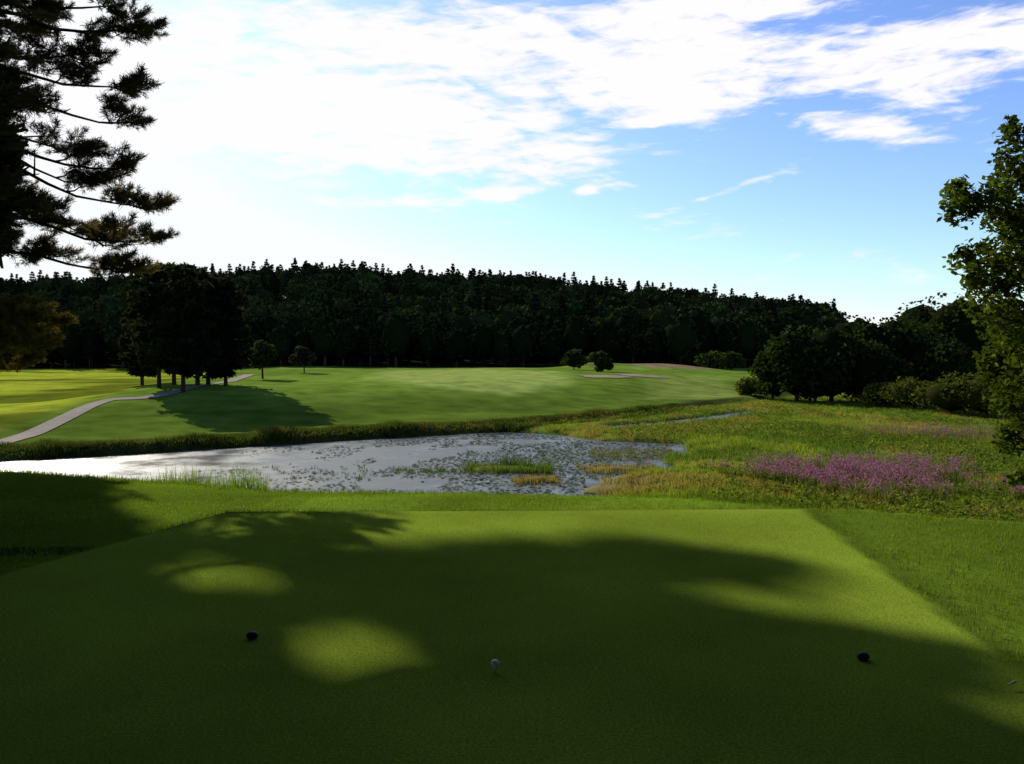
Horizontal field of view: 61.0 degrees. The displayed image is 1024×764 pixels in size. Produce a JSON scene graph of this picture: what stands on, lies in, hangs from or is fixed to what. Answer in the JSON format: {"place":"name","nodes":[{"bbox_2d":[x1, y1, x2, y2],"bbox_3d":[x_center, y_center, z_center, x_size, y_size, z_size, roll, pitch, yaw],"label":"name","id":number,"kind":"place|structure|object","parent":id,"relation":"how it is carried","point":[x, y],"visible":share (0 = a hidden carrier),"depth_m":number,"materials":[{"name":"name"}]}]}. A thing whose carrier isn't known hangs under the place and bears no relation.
{"place":"outdoors","nodes":[
{"label":"outdoors","id":0,"kind":"place"},
{"bbox_2d":[0,374,253,447],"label":"cart path","id":1,"kind":"structure","parent":0,"point":[51,424],"depth_m":57.54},
{"bbox_2d":[0,412,754,496],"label":"pond","id":2,"kind":"structure","parent":0,"point":[383,457],"depth_m":41.41,"materials":[{"name":"grey liquid"}]},
{"bbox_2d":[130,412,680,494],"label":"reeds","id":3,"kind":"object","parent":2,"relation":"in","point":[539,467],"visible":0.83,"depth_m":37.97,"materials":[{"name":"green plant"}]},
{"bbox_2d":[223,432,674,496],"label":"lily pads","id":4,"kind":"object","parent":2,"relation":"on","point":[525,457],"visible":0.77,"depth_m":42.26,"materials":[{"name":"green plant"}]},
{"bbox_2d":[0,344,1023,763],"bbox_3d":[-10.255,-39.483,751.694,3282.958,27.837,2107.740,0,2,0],"label":"ground","id":5,"kind":"structure","parent":0,"point":[318,394],"depth_m":5.23,"materials":[{"name":"green plant"}]},
{"bbox_2d":[0,0,38,287],"bbox_3d":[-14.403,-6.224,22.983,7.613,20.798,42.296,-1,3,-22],"label":"pine tree","id":6,"kind":"object","parent":5,"relation":"on","point":[13,150],"visible":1,"depth_m":6.71,"materials":[{"name":"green plant"}]},
{"bbox_2d":[0,292,78,373],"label":"pine tree","id":7,"kind":"object","parent":5,"relation":"on","point":[18,332],"visible":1,"depth_m":16.69,"materials":[{"name":"green plant"}]},
{"bbox_2d":[0,0,180,280],"bbox_3d":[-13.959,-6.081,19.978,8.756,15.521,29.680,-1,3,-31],"label":"pine tree","id":8,"kind":"object","parent":5,"relation":"on","point":[40,16],"visible":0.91,"depth_m":13.66,"materials":[{"name":"green plant"}]},
{"bbox_2d":[117,286,161,384],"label":"pine tree","id":9,"kind":"object","parent":5,"relation":"on","point":[129,358],"visible":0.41,"depth_m":86.60,"materials":[{"name":"green plant"}]},
{"bbox_2d":[118,260,189,387],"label":"pine tree","id":10,"kind":"object","parent":5,"relation":"on","point":[147,305],"visible":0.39,"depth_m":70.41,"materials":[{"name":"green plant"}]},
{"bbox_2d":[130,261,183,384],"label":"pine tree","id":11,"kind":"object","parent":5,"relation":"on","point":[173,375],"visible":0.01,"depth_m":79.68,"materials":[{"name":"green plant"}]},
{"bbox_2d":[146,262,220,392],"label":"pine tree","id":12,"kind":"object","parent":5,"relation":"on","point":[177,328],"visible":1,"depth_m":67.66,"materials":[{"name":"green plant"}]},
{"bbox_2d":[160,262,234,384],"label":"pine tree","id":13,"kind":"object","parent":5,"relation":"on","point":[210,318],"visible":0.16,"depth_m":72.92,"materials":[{"name":"green plant"}]},
{"bbox_2d":[178,271,250,384],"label":"pine tree","id":14,"kind":"object","parent":5,"relation":"on","point":[208,375],"visible":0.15,"depth_m":74.14,"materials":[{"name":"green plant"}]},
{"bbox_2d":[199,279,257,385],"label":"pine tree","id":15,"kind":"object","parent":5,"relation":"on","point":[234,341],"visible":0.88,"depth_m":73.20,"materials":[{"name":"green plant"}]},
{"bbox_2d":[246,631,257,638],"bbox_3d":[-1.416,1.396,4.741,0.065,0.072,0.049,0,2,0],"label":"tee marker","id":16,"kind":"object","parent":5,"relation":"on","point":[252,635],"visible":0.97,"depth_m":4.72,"materials":[{"name":"paint"}]},
{"bbox_2d":[248,340,278,378],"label":"maple tree","id":17,"kind":"object","parent":5,"relation":"on","point":[264,355],"visible":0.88,"depth_m":88.32,"materials":[{"name":"green plant"}]},
{"bbox_2d":[288,346,316,372],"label":"maple tree","id":18,"kind":"object","parent":5,"relation":"on","point":[302,356],"visible":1,"depth_m":104.11,"materials":[{"name":"green plant"}]},
{"bbox_2d":[0,403,685,461],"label":"bank grass","id":19,"kind":"structure","parent":5,"relation":"on","point":[394,427],"depth_m":50.15,"materials":[{"name":"green plant"}]},
{"bbox_2d":[0,258,850,367],"bbox_3d":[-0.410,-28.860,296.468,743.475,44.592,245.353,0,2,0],"label":"distant forest","id":20,"kind":"object","parent":5,"relation":"on","point":[361,312],"visible":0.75,"depth_m":203.03,"materials":[{"name":"green plant"}]},
{"bbox_2d":[491,659,498,670],"bbox_3d":[-0.083,1.389,4.255,0.043,0.062,0.043,0,2,0],"label":"golf ball on tee","id":21,"kind":"object","parent":5,"relation":"on","point":[494,663],"visible":1,"depth_m":4.24,"materials":[{"name":"white plastic"}]},
{"bbox_2d":[0,512,1023,763],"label":"tee grass","id":22,"kind":"structure","parent":5,"relation":"on","point":[482,614],"depth_m":5.17,"materials":[{"name":"green plant"}]},
{"bbox_2d":[0,466,1023,664],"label":"rough grass","id":23,"kind":"structure","parent":5,"relation":"on","point":[104,477],"depth_m":10.33,"materials":[{"name":"green plant"}]},
{"bbox_2d":[560,348,588,369],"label":"maple tree","id":24,"kind":"object","parent":5,"relation":"on","point":[573,358],"visible":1,"depth_m":123.44,"materials":[{"name":"green plant"}]},
{"bbox_2d":[586,350,613,371],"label":"maple tree","id":25,"kind":"object","parent":5,"relation":"on","point":[601,360],"visible":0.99,"depth_m":114.99,"materials":[{"name":"green plant"}]},
{"bbox_2d":[579,375,632,377],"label":"sand bunker","id":26,"kind":"object","parent":5,"relation":"on","point":[606,376],"visible":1,"depth_m":97.87},
{"bbox_2d":[618,374,668,377],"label":"sand bunker","id":27,"kind":"object","parent":5,"relation":"on","point":[639,375],"visible":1,"depth_m":104.27},
{"bbox_2d":[693,351,726,369],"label":"shrub","id":28,"kind":"object","parent":5,"relation":"on","point":[714,360],"visible":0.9,"depth_m":155.16,"materials":[{"name":"green plant"}]},
{"bbox_2d":[720,351,745,369],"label":"shrub","id":29,"kind":"object","parent":5,"relation":"on","point":[735,360],"visible":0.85,"depth_m":164.58,"materials":[{"name":"green plant"}]},
{"bbox_2d":[468,396,1023,521],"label":"marsh grass","id":30,"kind":"structure","parent":5,"relation":"on","point":[694,489],"depth_m":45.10,"materials":[{"name":"green plant"}]},
{"bbox_2d":[734,376,761,395],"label":"shrub","id":31,"kind":"object","parent":5,"relation":"on","point":[745,385],"visible":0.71,"depth_m":87.26,"materials":[{"name":"green plant"}]},
{"bbox_2d":[746,350,785,399],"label":"oak tree","id":32,"kind":"object","parent":5,"relation":"on","point":[756,367],"visible":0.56,"depth_m":83.93,"materials":[{"name":"green plant"}]},
{"bbox_2d":[752,324,834,400],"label":"oak tree","id":33,"kind":"object","parent":5,"relation":"on","point":[789,356],"visible":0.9,"depth_m":80.81,"materials":[{"name":"green plant"}]},
{"bbox_2d":[796,351,853,401],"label":"oak tree","id":34,"kind":"object","parent":5,"relation":"on","point":[816,391],"visible":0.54,"depth_m":80.34,"materials":[{"name":"green plant"}]},
{"bbox_2d":[805,325,881,400],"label":"oak tree","id":35,"kind":"object","parent":5,"relation":"on","point":[837,343],"visible":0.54,"depth_m":80.59,"materials":[{"name":"green plant"}]},
{"bbox_2d":[834,315,883,398],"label":"oak tree","id":36,"kind":"object","parent":5,"relation":"on","point":[860,328],"visible":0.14,"depth_m":86.48,"materials":[{"name":"green plant"}]},
{"bbox_2d":[857,652,869,660],"bbox_3d":[1.785,1.409,4.421,0.065,0.072,0.049,0,2,0],"label":"tee marker","id":37,"kind":"object","parent":5,"relation":"on","point":[863,656],"visible":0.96,"depth_m":4.40,"materials":[{"name":"paint"}]},
{"bbox_2d":[705,420,1023,506],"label":"purple loosestrife","id":38,"kind":"object","parent":5,"relation":"on","point":[871,472],"visible":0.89,"depth_m":34.41,"materials":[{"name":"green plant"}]},
{"bbox_2d":[856,382,899,407],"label":"shrub","id":39,"kind":"object","parent":5,"relation":"on","point":[871,395],"visible":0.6,"depth_m":74.16,"materials":[{"name":"green plant"}]},
{"bbox_2d":[842,339,920,401],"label":"oak tree","id":40,"kind":"object","parent":5,"relation":"on","point":[882,366],"visible":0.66,"depth_m":79.79,"materials":[{"name":"green plant"}]},
{"bbox_2d":[873,312,933,360],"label":"oak tree","id":41,"kind":"object","parent":5,"relation":"on","point":[896,336],"visible":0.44,"depth_m":84.57,"materials":[{"name":"green plant"}]},
{"bbox_2d":[876,376,944,409],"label":"shrub","id":42,"kind":"object","parent":5,"relation":"on","point":[900,391],"visible":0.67,"depth_m":71.22,"materials":[{"name":"green plant"}]},
{"bbox_2d":[882,297,938,336],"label":"oak tree","id":43,"kind":"object","parent":5,"relation":"on","point":[922,311],"visible":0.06,"depth_m":92.79,"materials":[{"name":"green plant"}]},
{"bbox_2d":[897,328,979,384],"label":"oak tree","id":44,"kind":"object","parent":5,"relation":"on","point":[933,359],"visible":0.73,"depth_m":80.89,"materials":[{"name":"green plant"}]},
{"bbox_2d":[908,370,977,413],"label":"shrub","id":45,"kind":"object","parent":5,"relation":"on","point":[940,395],"visible":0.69,"depth_m":66.72,"materials":[{"name":"green plant"}]},
{"bbox_2d":[911,291,1002,382],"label":"oak tree","id":46,"kind":"object","parent":5,"relation":"on","point":[949,320],"visible":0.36,"depth_m":87.55,"materials":[{"name":"green plant"}]},
{"bbox_2d":[936,113,1023,486],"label":"oak tree","id":47,"kind":"object","parent":5,"relation":"on","point":[1005,331],"visible":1,"depth_m":13.73,"materials":[{"name":"green plant"}]},
{"bbox_2d":[949,371,1010,417],"bbox_3d":[35.615,1.115,65.593,6.038,4.246,5.704,-1,3,-26],"label":"shrub","id":48,"kind":"object","parent":5,"relation":"on","point":[973,402],"visible":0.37,"depth_m":64.71,"materials":[{"name":"green plant"}]},
{"bbox_2d":[990,375,1023,419],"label":"shrub","id":49,"kind":"object","parent":5,"relation":"on","point":[1021,406],"visible":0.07,"depth_m":58.37,"materials":[{"name":"green plant"}]},
{"bbox_2d":[0,0,1023,326],"label":"sky","id":50,"kind":"structure","parent":0,"point":[779,149],"materials":[{"name":"white"}]}
]}

